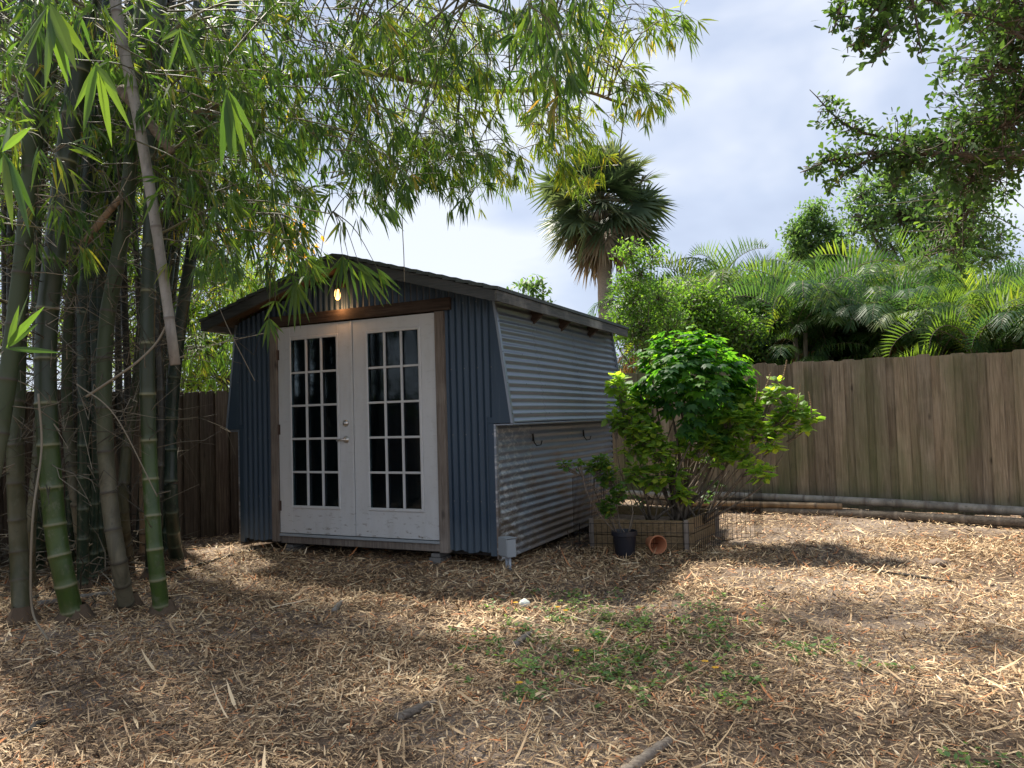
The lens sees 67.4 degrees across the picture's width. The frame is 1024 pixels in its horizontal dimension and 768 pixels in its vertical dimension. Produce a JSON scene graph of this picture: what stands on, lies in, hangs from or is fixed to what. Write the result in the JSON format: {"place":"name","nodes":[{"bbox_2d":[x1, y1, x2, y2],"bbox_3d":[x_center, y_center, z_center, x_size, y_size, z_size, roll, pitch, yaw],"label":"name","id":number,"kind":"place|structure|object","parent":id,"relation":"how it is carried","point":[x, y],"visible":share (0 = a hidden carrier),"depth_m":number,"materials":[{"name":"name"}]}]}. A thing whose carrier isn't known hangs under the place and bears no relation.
{"place":"outdoors","nodes":[
{"label":"outdoors","id":0,"kind":"place"},
{"bbox_2d":[218,189,327,282],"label":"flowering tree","id":1,"kind":"object","parent":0,"point":[283,247],"visible":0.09,"depth_m":15.13,"materials":[{"name":"plant"}]},
{"bbox_2d":[0,499,1023,767],"bbox_3d":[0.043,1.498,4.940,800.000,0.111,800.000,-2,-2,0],"label":"ground","id":2,"kind":"structure","parent":0,"point":[828,621],"depth_m":4.06,"materials":[{"name":"beige plant"}]},
{"bbox_2d":[0,0,32,348],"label":"bamboo culm","id":3,"kind":"object","parent":2,"relation":"on","point":[4,276],"visible":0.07,"depth_m":7.89,"materials":[{"name":"green plant"}]},
{"bbox_2d":[0,0,32,388],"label":"bamboo culm","id":4,"kind":"object","parent":2,"relation":"on","point":[3,5],"visible":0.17,"depth_m":7.25,"materials":[{"name":"green plant"}]},
{"bbox_2d":[0,2,48,357],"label":"bamboo culm","id":5,"kind":"object","parent":2,"relation":"on","point":[20,161],"visible":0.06,"depth_m":8.34,"materials":[{"name":"green plant"}]},
{"bbox_2d":[11,719,45,741],"bbox_3d":[-2.021,1.453,3.222,0.050,0.036,0.180,-2,-2,6],"label":"stick","id":6,"kind":"object","parent":2,"relation":"on","point":[35,724],"visible":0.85,"depth_m":3.21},
{"bbox_2d":[0,11,76,385],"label":"bamboo culm","id":7,"kind":"object","parent":2,"relation":"on","point":[10,231],"depth_m":7.40,"materials":[{"name":"green plant"}]},
{"bbox_2d":[0,0,82,478],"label":"bamboo culm","id":8,"kind":"object","parent":2,"relation":"on","point":[68,17],"visible":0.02,"depth_m":6.55,"materials":[{"name":"green plant"}]},
{"bbox_2d":[0,0,110,590],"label":"bamboo culm","id":9,"kind":"object","parent":2,"relation":"on","point":[4,39],"visible":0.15,"depth_m":6.08,"materials":[{"name":"green plant"}]},
{"bbox_2d":[0,0,129,628],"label":"bamboo culm","id":10,"kind":"object","parent":2,"relation":"on","point":[18,552],"visible":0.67,"depth_m":4.88,"materials":[{"name":"green plant"}]},
{"bbox_2d":[0,5,130,572],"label":"bamboo culm","id":11,"kind":"object","parent":2,"relation":"on","point":[70,528],"visible":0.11,"depth_m":6.75,"materials":[{"name":"green plant"}]},
{"bbox_2d":[0,52,135,588],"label":"bamboo culm","id":12,"kind":"object","parent":2,"relation":"on","point":[33,477],"visible":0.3,"depth_m":5.94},
{"bbox_2d":[0,0,139,577],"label":"bamboo culm","id":13,"kind":"object","parent":2,"relation":"on","point":[66,369],"visible":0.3,"depth_m":6.11,"materials":[{"name":"plant"}]},
{"bbox_2d":[0,0,142,477],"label":"bamboo culm","id":14,"kind":"object","parent":2,"relation":"on","point":[10,361],"visible":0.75,"depth_m":4.87,"materials":[{"name":"plant"}]},
{"bbox_2d":[12,2,131,559],"bbox_3d":[-4.455,-1.361,7.625,1.594,6.379,0.750,-3,-3,24],"label":"bamboo culm","id":15,"kind":"object","parent":2,"relation":"on","point":[75,405],"visible":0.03,"depth_m":7.59,"materials":[{"name":"green plant"}]},
{"bbox_2d":[6,1,138,548],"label":"bamboo culm","id":16,"kind":"object","parent":2,"relation":"on","point":[90,389],"visible":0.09,"depth_m":6.75,"materials":[{"name":"green plant"}]},
{"bbox_2d":[37,590,114,606],"bbox_3d":[-3.235,1.593,5.722,0.050,0.073,0.564,-3,-3,32],"label":"bamboo offcut","id":17,"kind":"object","parent":2,"relation":"on","point":[41,602],"visible":0.56,"depth_m":5.74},
{"bbox_2d":[3,0,168,592],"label":"bamboo culm","id":18,"kind":"object","parent":2,"relation":"on","point":[82,538],"visible":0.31,"depth_m":5.99,"materials":[{"name":"green plant"}]},
{"bbox_2d":[9,9,166,585],"bbox_3d":[-3.689,-1.029,6.500,1.450,5.503,1.006,-3,-3,26],"label":"bamboo culm","id":19,"kind":"object","parent":2,"relation":"on","point":[94,524],"visible":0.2,"depth_m":6.31,"materials":[{"name":"green plant"}]},
{"bbox_2d":[45,179,141,467],"bbox_3d":[-4.226,-1.526,8.311,1.676,6.756,0.840,0,-3,-27],"label":"bamboo culm","id":20,"kind":"object","parent":2,"relation":"on","point":[118,407],"visible":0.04,"depth_m":8.19,"materials":[{"name":"green plant"}]},
{"bbox_2d":[44,87,144,412],"bbox_3d":[-3.628,-1.153,6.821,1.030,5.785,1.286,0,-3,-31],"label":"bamboo culm","id":21,"kind":"object","parent":2,"relation":"on","point":[107,270],"visible":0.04,"depth_m":6.56,"materials":[{"name":"green plant"}]},
{"bbox_2d":[0,0,193,624],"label":"bamboo culm","id":22,"kind":"object","parent":2,"relation":"on","point":[72,605],"visible":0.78,"depth_m":5.05,"materials":[{"name":"plant"}]},
{"bbox_2d":[0,513,199,606],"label":"twig debris","id":23,"kind":"object","parent":2,"relation":"on","point":[46,569],"visible":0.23,"depth_m":6.30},
{"bbox_2d":[26,122,173,563],"bbox_3d":[-3.807,-0.627,6.838,1.693,4.810,1.269,-2,-2,0],"label":"bamboo culm","id":24,"kind":"object","parent":2,"relation":"on","point":[111,243],"visible":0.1,"depth_m":6.96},
{"bbox_2d":[0,0,229,565],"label":"bamboo culm","id":25,"kind":"object","parent":2,"relation":"on","point":[125,463],"visible":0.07,"depth_m":6.61,"materials":[{"name":"green plant"}]},
{"bbox_2d":[42,1,187,580],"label":"bamboo culm","id":26,"kind":"object","parent":2,"relation":"on","point":[100,289],"visible":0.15,"depth_m":6.53,"materials":[{"name":"green plant"}]},
{"bbox_2d":[0,389,238,567],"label":"wooden fence","id":27,"kind":"object","parent":2,"relation":"on","point":[212,509],"visible":0.12,"depth_m":8.98,"materials":[{"name":"wood"}]},
{"bbox_2d":[0,0,255,352],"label":"bamboo culm","id":28,"kind":"object","parent":2,"relation":"on","point":[61,36],"visible":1,"depth_m":1.84,"materials":[{"name":"green plant"}]},
{"bbox_2d":[60,56,197,552],"bbox_3d":[-3.794,-1.436,7.960,1.438,6.480,1.769,-2,-2,0],"label":"bamboo culm","id":29,"kind":"object","parent":2,"relation":"on","point":[130,299],"visible":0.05,"depth_m":7.84,"materials":[{"name":"green plant"}]},
{"bbox_2d":[96,5,167,567],"bbox_3d":[-3.950,-1.188,7.219,1.132,5.905,1.759,1,-4,-45],"label":"bamboo culm","id":30,"kind":"object","parent":2,"relation":"on","point":[124,306],"visible":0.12,"depth_m":6.93,"materials":[{"name":"green plant"}]},
{"bbox_2d":[85,0,195,582],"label":"bamboo culm","id":31,"kind":"object","parent":2,"relation":"on","point":[160,381],"visible":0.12,"depth_m":6.41,"materials":[{"name":"green plant"}]},
{"bbox_2d":[61,0,221,582],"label":"bamboo culm","id":32,"kind":"object","parent":2,"relation":"on","point":[145,574],"visible":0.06,"depth_m":6.43,"materials":[{"name":"green plant"}]},
{"bbox_2d":[0,0,290,390],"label":"broadleaf tree","id":33,"kind":"object","parent":2,"relation":"on","point":[60,339],"visible":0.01,"depth_m":12.51,"materials":[{"name":"green plant"}]},
{"bbox_2d":[0,0,291,574],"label":"bamboo culm","id":34,"kind":"object","parent":2,"relation":"on","point":[39,542],"visible":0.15,"depth_m":6.15,"materials":[{"name":"green plant"}]},
{"bbox_2d":[22,0,301,611],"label":"bamboo culm","id":35,"kind":"object","parent":2,"relation":"on","point":[127,596],"visible":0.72,"depth_m":5.26,"materials":[{"name":"green plant"}]},
{"bbox_2d":[116,85,174,154],"bbox_3d":[-2.403,-1.732,5.034,0.434,0.509,0.082,-2,-3,15],"label":"broken culm stub","id":36,"kind":"object","parent":35,"relation":"attached to","point":[151,125],"visible":0.52,"depth_m":4.99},
{"bbox_2d":[102,0,231,528],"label":"bamboo culm","id":37,"kind":"object","parent":2,"relation":"on","point":[169,257],"visible":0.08,"depth_m":7.27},
{"bbox_2d":[84,1,265,430],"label":"bamboo culm","id":38,"kind":"object","parent":2,"relation":"on","point":[195,3],"visible":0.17,"depth_m":6.48,"materials":[{"name":"green plant"}]},
{"bbox_2d":[119,0,230,556],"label":"bamboo culm","id":39,"kind":"object","parent":2,"relation":"on","point":[165,546],"visible":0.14,"depth_m":7.44,"materials":[{"name":"green plant"}]},
{"bbox_2d":[112,219,291,392],"bbox_3d":[-5.297,-0.431,13.002,4.035,4.923,3.380,-2,-2,0],"label":"broadleaf tree","id":40,"kind":"object","parent":2,"relation":"on","point":[223,382],"visible":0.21,"depth_m":12.75,"materials":[{"name":"green plant"}]},
{"bbox_2d":[0,0,414,617],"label":"bamboo culm","id":41,"kind":"object","parent":2,"relation":"on","point":[202,244],"visible":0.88,"depth_m":5.18,"materials":[{"name":"green plant"}]},
{"bbox_2d":[29,394,48,640],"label":"dry vine","id":42,"kind":"object","parent":41,"relation":"hanging from","point":[32,522],"visible":1,"depth_m":4.27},
{"bbox_2d":[83,195,123,242],"bbox_3d":[-2.905,-1.170,5.460,0.289,0.344,0.054,-2,-2,0],"label":"broken culm stub","id":43,"kind":"object","parent":41,"relation":"attached to","point":[111,209],"visible":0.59,"depth_m":5.44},
{"bbox_2d":[76,384,157,496],"bbox_3d":[-2.432,0.349,4.717,0.460,0.715,0.060,-1,-3,-13],"label":"dry vine","id":44,"kind":"object","parent":41,"relation":"hanging from","point":[124,431],"visible":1,"depth_m":4.71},
{"bbox_2d":[109,0,180,365],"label":"hanging dead culm","id":45,"kind":"object","parent":41,"relation":"hanging from","point":[159,250],"visible":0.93,"depth_m":4.94,"materials":[{"name":"plant"}]},
{"bbox_2d":[85,326,164,397],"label":"dry vine","id":46,"kind":"object","parent":45,"relation":"hanging from","point":[129,367],"visible":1,"depth_m":4.87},
{"bbox_2d":[189,99,221,118],"bbox_3d":[-2.442,-2.171,6.103,0.280,0.184,0.072,-2,-2,0],"label":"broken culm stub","id":47,"kind":"object","parent":41,"relation":"attached to","point":[206,107],"visible":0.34,"depth_m":6.08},
{"bbox_2d":[192,287,254,380],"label":"dry vine","id":48,"kind":"object","parent":41,"relation":"hanging from","point":[227,327],"visible":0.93,"depth_m":5.51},
{"bbox_2d":[257,211,315,352],"bbox_3d":[-1.631,-0.748,5.589,0.463,1.071,0.258,-2,-2,0],"label":"bamboo sprig","id":49,"kind":"object","parent":41,"relation":"hanging from","point":[295,292],"visible":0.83,"depth_m":5.53,"materials":[{"name":"green plant"}]},
{"bbox_2d":[302,211,400,305],"bbox_3d":[-1.195,-0.925,5.701,0.750,0.767,0.262,-2,-2,0],"label":"bamboo sprig","id":50,"kind":"object","parent":41,"relation":"hanging from","point":[343,264],"visible":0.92,"depth_m":5.64,"materials":[{"name":"green plant"}]},
{"bbox_2d":[166,548,256,575],"bbox_3d":[-2.727,1.624,7.031,0.053,0.074,1.027,-3,-3,26],"label":"stick","id":51,"kind":"object","parent":2,"relation":"on","point":[188,568],"visible":0.73,"depth_m":6.86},
{"bbox_2d":[126,0,338,562],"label":"bamboo culm","id":52,"kind":"object","parent":2,"relation":"on","point":[173,533],"visible":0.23,"depth_m":6.93,"materials":[{"name":"green plant"}]},
{"bbox_2d":[167,0,630,374],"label":"bamboo culm","id":53,"kind":"object","parent":2,"relation":"on","point":[432,177],"visible":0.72,"depth_m":5.39,"materials":[{"name":"green plant"}]},
{"bbox_2d":[199,253,628,563],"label":"garden shed","id":54,"kind":"structure","parent":2,"relation":"on","point":[420,410],"depth_m":7.24,"materials":[{"name":"blue paint"}]},
{"bbox_2d":[276,321,355,535],"bbox_3d":[-1.914,0.433,7.422,0.914,2.026,0.099,-3,-3,26],"label":"door","id":55,"kind":"structure","parent":54,"relation":"in","point":[326,520],"depth_m":7.41,"materials":[{"name":"white paint"}]},
{"bbox_2d":[352,313,438,539],"bbox_3d":[-1.070,0.392,7.039,0.910,2.026,0.058,-3,-3,26],"label":"door","id":56,"kind":"structure","parent":54,"relation":"in","point":[387,522],"depth_m":7.00,"materials":[{"name":"white paint"}]},
{"bbox_2d":[498,536,516,569],"bbox_3d":[-0.035,1.466,6.493,0.104,0.338,0.136,0,-3,-33],"label":"electrical box","id":57,"kind":"object","parent":54,"relation":"attached to","point":[507,547],"visible":0.89,"depth_m":6.46,"materials":[{"name":"grey plastic"}]},
{"bbox_2d":[394,699,436,722],"bbox_3d":[-0.421,1.444,3.388,0.216,0.055,0.050,1,-3,-43],"label":"stick","id":58,"kind":"object","parent":2,"relation":"on","point":[411,712],"visible":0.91,"depth_m":3.36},
{"bbox_2d":[137,0,716,561],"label":"bamboo culm","id":59,"kind":"object","parent":2,"relation":"on","point":[473,118],"visible":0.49,"depth_m":6.46,"materials":[{"name":"green plant"}]},
{"bbox_2d":[511,631,533,648],"bbox_3d":[0.063,1.480,4.459,0.045,0.046,0.267,-3,-3,21],"label":"bamboo offcut","id":60,"kind":"object","parent":2,"relation":"on","point":[524,636],"visible":0.85,"depth_m":4.41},
{"bbox_2d":[506,274,555,302],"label":"broadleaf tree","id":61,"kind":"object","parent":2,"relation":"on","point":[531,288],"visible":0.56,"depth_m":19.03,"materials":[{"name":"green plant"}]},
{"bbox_2d":[506,662,613,699],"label":"twig","id":62,"kind":"object","parent":2,"relation":"on","point":[536,670],"visible":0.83,"depth_m":3.77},
{"bbox_2d":[524,135,678,335],"bbox_3d":[2.200,-1.928,18.085,3.710,7.905,3.389,-2,-2,0],"label":"cabbage palm","id":63,"kind":"object","parent":2,"relation":"on","point":[598,228],"visible":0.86,"depth_m":17.61,"materials":[{"name":"green plant"}]},
{"bbox_2d":[611,529,636,558],"bbox_3d":[1.022,1.452,6.962,0.236,0.245,0.236,-2,-2,0],"label":"nursery pot","id":64,"kind":"object","parent":2,"relation":"on","point":[624,542],"visible":0.94,"depth_m":6.88,"materials":[{"name":"black plastic"}]},
{"bbox_2d":[556,453,633,531],"bbox_3d":[0.752,1.004,6.957,0.728,0.762,0.351,-2,-2,0],"label":"potted plant","id":65,"kind":"object","parent":64,"relation":"in","point":[606,479],"visible":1,"depth_m":6.93,"materials":[{"name":"green plant"}]},
{"bbox_2d":[620,736,672,767],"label":"stick","id":66,"kind":"object","parent":2,"relation":"on","point":[649,753],"visible":0.95,"depth_m":2.88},
{"bbox_2d":[594,236,708,371],"bbox_3d":[2.133,-0.260,11.799,1.780,4.027,1.198,-2,-2,0],"label":"slender tree","id":67,"kind":"object","parent":2,"relation":"on","point":[637,332],"visible":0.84,"depth_m":11.79,"materials":[{"name":"green plant"}]},
{"bbox_2d":[589,504,719,551],"bbox_3d":[1.467,1.463,7.811,1.180,0.332,1.255,-3,-3,21],"label":"planter box","id":68,"kind":"object","parent":2,"relation":"on","point":[673,535],"visible":0.53,"depth_m":7.38,"materials":[{"name":"wood"}]},
{"bbox_2d":[601,371,704,519],"bbox_3d":[1.368,0.627,7.440,0.932,1.536,0.731,-3,-3,31],"label":"basil shrub","id":69,"kind":"object","parent":68,"relation":"on","point":[645,448],"visible":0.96,"depth_m":7.39,"materials":[{"name":"green plant"}]},
{"bbox_2d":[632,451,729,518],"bbox_3d":[1.701,0.997,7.827,0.992,0.810,0.423,-2,-3,6],"label":"basil shrub","id":70,"kind":"object","parent":68,"relation":"on","point":[706,497],"visible":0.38,"depth_m":7.79,"materials":[{"name":"green plant"}]},
{"bbox_2d":[625,326,763,520],"bbox_3d":[1.864,0.407,7.663,1.403,1.972,1.169,1,-3,-41],"label":"leafy shrub","id":71,"kind":"object","parent":68,"relation":"on","point":[682,360],"visible":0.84,"depth_m":7.53,"materials":[{"name":"green plant"}]},
{"bbox_2d":[685,351,825,523],"bbox_3d":[2.229,0.500,7.367,1.013,1.733,1.235,-1,-3,-24],"label":"basil shrub","id":72,"kind":"object","parent":68,"relation":"on","point":[747,418],"visible":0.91,"depth_m":7.27,"materials":[{"name":"green plant"}]},
{"bbox_2d":[645,535,666,553],"bbox_3d":[1.297,1.452,6.992,0.172,0.172,0.165,-1,-2,-14],"label":"terracotta pot","id":73,"kind":"object","parent":2,"relation":"on","point":[661,545],"visible":0.99,"depth_m":6.96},
{"bbox_2d":[572,471,762,554],"bbox_3d":[1.504,1.234,7.723,1.614,0.720,1.863,-3,-3,29],"label":"wire fence","id":74,"kind":"object","parent":2,"relation":"on","point":[757,518],"visible":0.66,"depth_m":7.40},
{"bbox_2d":[588,275,776,372],"bbox_3d":[3.525,-0.086,15.142,3.958,3.919,3.784,-2,-2,-1],"label":"broadleaf tree","id":75,"kind":"object","parent":2,"relation":"on","point":[621,358],"visible":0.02,"depth_m":14.91,"materials":[{"name":"green plant"}]},
{"bbox_2d":[642,272,781,365],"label":"broadleaf tree","id":76,"kind":"object","parent":2,"relation":"on","point":[733,329],"visible":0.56,"depth_m":13.25,"materials":[{"name":"green plant"}]},
{"bbox_2d":[620,235,818,364],"bbox_3d":[4.234,-0.475,15.749,4.306,4.704,5.144,-1,-3,-18],"label":"areca palm","id":77,"kind":"object","parent":2,"relation":"on","point":[688,273],"visible":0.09,"depth_m":14.89,"materials":[{"name":"green plant"}]},
{"bbox_2d":[446,587,1023,767],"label":"ground weeds","id":78,"kind":"object","parent":2,"relation":"on","point":[596,634],"visible":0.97,"depth_m":4.06,"materials":[{"name":"green plant"}]},
{"bbox_2d":[603,249,873,367],"bbox_3d":[4.637,-0.442,16.218,5.578,4.987,4.932,-1,-2,-5],"label":"areca palm","id":79,"kind":"object","parent":2,"relation":"on","point":[794,269],"visible":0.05,"depth_m":16.07,"materials":[{"name":"green plant"}]},
{"bbox_2d":[728,304,812,363],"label":"areca palm","id":80,"kind":"object","parent":2,"relation":"on","point":[764,348],"visible":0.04,"depth_m":13.74,"materials":[{"name":"green plant"}]},
{"bbox_2d":[641,498,914,512],"bbox_3d":[3.200,1.567,9.705,3.401,0.124,0.102,-3,-3,36],"label":"bamboo pole","id":81,"kind":"object","parent":2,"relation":"on","point":[733,508],"visible":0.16,"depth_m":9.97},
{"bbox_2d":[615,489,670,498],"bbox_3d":[1.226,1.552,11.076,2.603,0.160,0.104,-3,-3,35],"label":"bamboo pole","id":82,"kind":"object","parent":81,"relation":"on","point":[650,494],"visible":0.17,"depth_m":10.61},
{"bbox_2d":[667,491,1023,515],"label":"bamboo pole","id":83,"kind":"object","parent":81,"relation":"on","point":[953,506],"visible":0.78,"depth_m":8.86,"materials":[{"name":"wood"}]},
{"bbox_2d":[711,245,899,363],"bbox_3d":[5.168,-0.278,13.706,3.730,4.075,4.457,1,-3,-43],"label":"areca palm","id":84,"kind":"object","parent":2,"relation":"on","point":[802,307],"visible":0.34,"depth_m":13.11,"materials":[{"name":"green plant"}]},
{"bbox_2d":[737,265,875,364],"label":"areca palm","id":85,"kind":"object","parent":2,"relation":"on","point":[782,297],"visible":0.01,"depth_m":14.38,"materials":[{"name":"green plant"}]},
{"bbox_2d":[612,349,1023,517],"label":"wooden fence","id":86,"kind":"object","parent":2,"relation":"on","point":[939,428],"visible":0.36,"depth_m":8.95,"materials":[{"name":"wood"}]},
{"bbox_2d":[775,196,863,279],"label":"broadleaf tree","id":87,"kind":"object","parent":2,"relation":"on","point":[800,238],"visible":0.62,"depth_m":23.99,"materials":[{"name":"green plant"}]},
{"bbox_2d":[750,308,906,364],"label":"areca palm","id":88,"kind":"object","parent":2,"relation":"on","point":[830,340],"visible":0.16,"depth_m":13.24,"materials":[{"name":"green plant"}]},
{"bbox_2d":[757,280,918,363],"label":"areca palm","id":89,"kind":"object","parent":2,"relation":"on","point":[855,334],"visible":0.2,"depth_m":13.19,"materials":[{"name":"green plant"}]},
{"bbox_2d":[774,266,983,360],"bbox_3d":[6.651,-0.069,13.389,4.244,3.794,3.752,-2,-2,1],"label":"areca palm","id":90,"kind":"object","parent":2,"relation":"on","point":[863,321],"visible":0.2,"depth_m":12.62,"materials":[{"name":"green plant"}]},
{"bbox_2d":[763,507,1023,526],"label":"bamboo pole","id":91,"kind":"object","parent":2,"relation":"on","point":[972,519],"visible":0.89,"depth_m":8.59,"materials":[{"name":"wood"}]},
{"bbox_2d":[692,500,842,508],"bbox_3d":[3.023,1.516,9.677,2.151,0.114,0.083,-3,-3,36],"label":"bamboo pole","id":92,"kind":"object","parent":91,"relation":"on","point":[805,505],"visible":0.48,"depth_m":9.41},
{"bbox_2d":[791,223,996,297],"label":"areca palm","id":93,"kind":"object","parent":2,"relation":"on","point":[872,267],"visible":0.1,"depth_m":13.83,"materials":[{"name":"green plant"}]},
{"bbox_2d":[854,568,953,582],"bbox_3d":[3.041,1.488,5.976,0.718,0.034,0.048,-4,-3,43],"label":"stick","id":94,"kind":"object","parent":2,"relation":"on","point":[908,575],"visible":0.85,"depth_m":5.96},
{"bbox_2d":[797,0,1023,278],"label":"oak tree","id":95,"kind":"object","parent":2,"relation":"on","point":[988,148],"visible":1,"depth_m":6.09,"materials":[{"name":"green plant"}]},
{"bbox_2d":[831,285,1001,358],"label":"areca palm","id":96,"kind":"object","parent":2,"relation":"on","point":[943,340],"visible":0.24,"depth_m":11.55,"materials":[{"name":"green plant"}]},
{"bbox_2d":[825,154,1023,285],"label":"broadleaf tree","id":97,"kind":"object","parent":2,"relation":"on","point":[873,220],"visible":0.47,"depth_m":20.96,"materials":[{"name":"green plant"}]},
{"bbox_2d":[851,269,1021,359],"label":"areca palm","id":98,"kind":"object","parent":2,"relation":"on","point":[953,294],"visible":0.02,"depth_m":11.95,"materials":[{"name":"green plant"}]},
{"bbox_2d":[928,558,947,566],"bbox_3d":[3.482,1.465,6.270,0.129,0.089,0.119,-2,-2,0],"label":"stone","id":99,"kind":"object","parent":2,"relation":"on","point":[932,562],"visible":0.82,"depth_m":6.23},
{"bbox_2d":[870,260,1023,355],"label":"areca palm","id":100,"kind":"object","parent":2,"relation":"on","point":[946,279],"visible":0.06,"depth_m":12.47,"materials":[{"name":"green plant"}]},
{"bbox_2d":[880,272,1023,357],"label":"areca palm","id":101,"kind":"object","parent":2,"relation":"on","point":[954,324],"visible":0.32,"depth_m":10.85,"materials":[{"name":"green plant"}]},
{"bbox_2d":[933,280,1023,351],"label":"areca palm","id":102,"kind":"object","parent":2,"relation":"on","point":[1019,343],"visible":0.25,"depth_m":10.54,"materials":[{"name":"green plant"}]},
{"bbox_2d":[979,256,1023,286],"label":"areca palm","id":103,"kind":"object","parent":2,"relation":"on","point":[1015,269],"visible":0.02,"depth_m":13.41,"materials":[{"name":"green plant"}]},
{"bbox_2d":[979,305,1023,351],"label":"areca palm","id":104,"kind":"object","parent":2,"relation":"on","point":[1001,343],"visible":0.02,"depth_m":10.73,"materials":[{"name":"green plant"}]},
{"bbox_2d":[999,257,1023,295],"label":"areca palm","id":105,"kind":"object","parent":2,"relation":"on","point":[1014,282],"visible":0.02,"depth_m":11.35,"materials":[{"name":"green plant"}]},
{"bbox_2d":[0,0,1023,390],"label":"sky","id":106,"kind":"structure","parent":0,"point":[731,159],"materials":[{"name":"white"}]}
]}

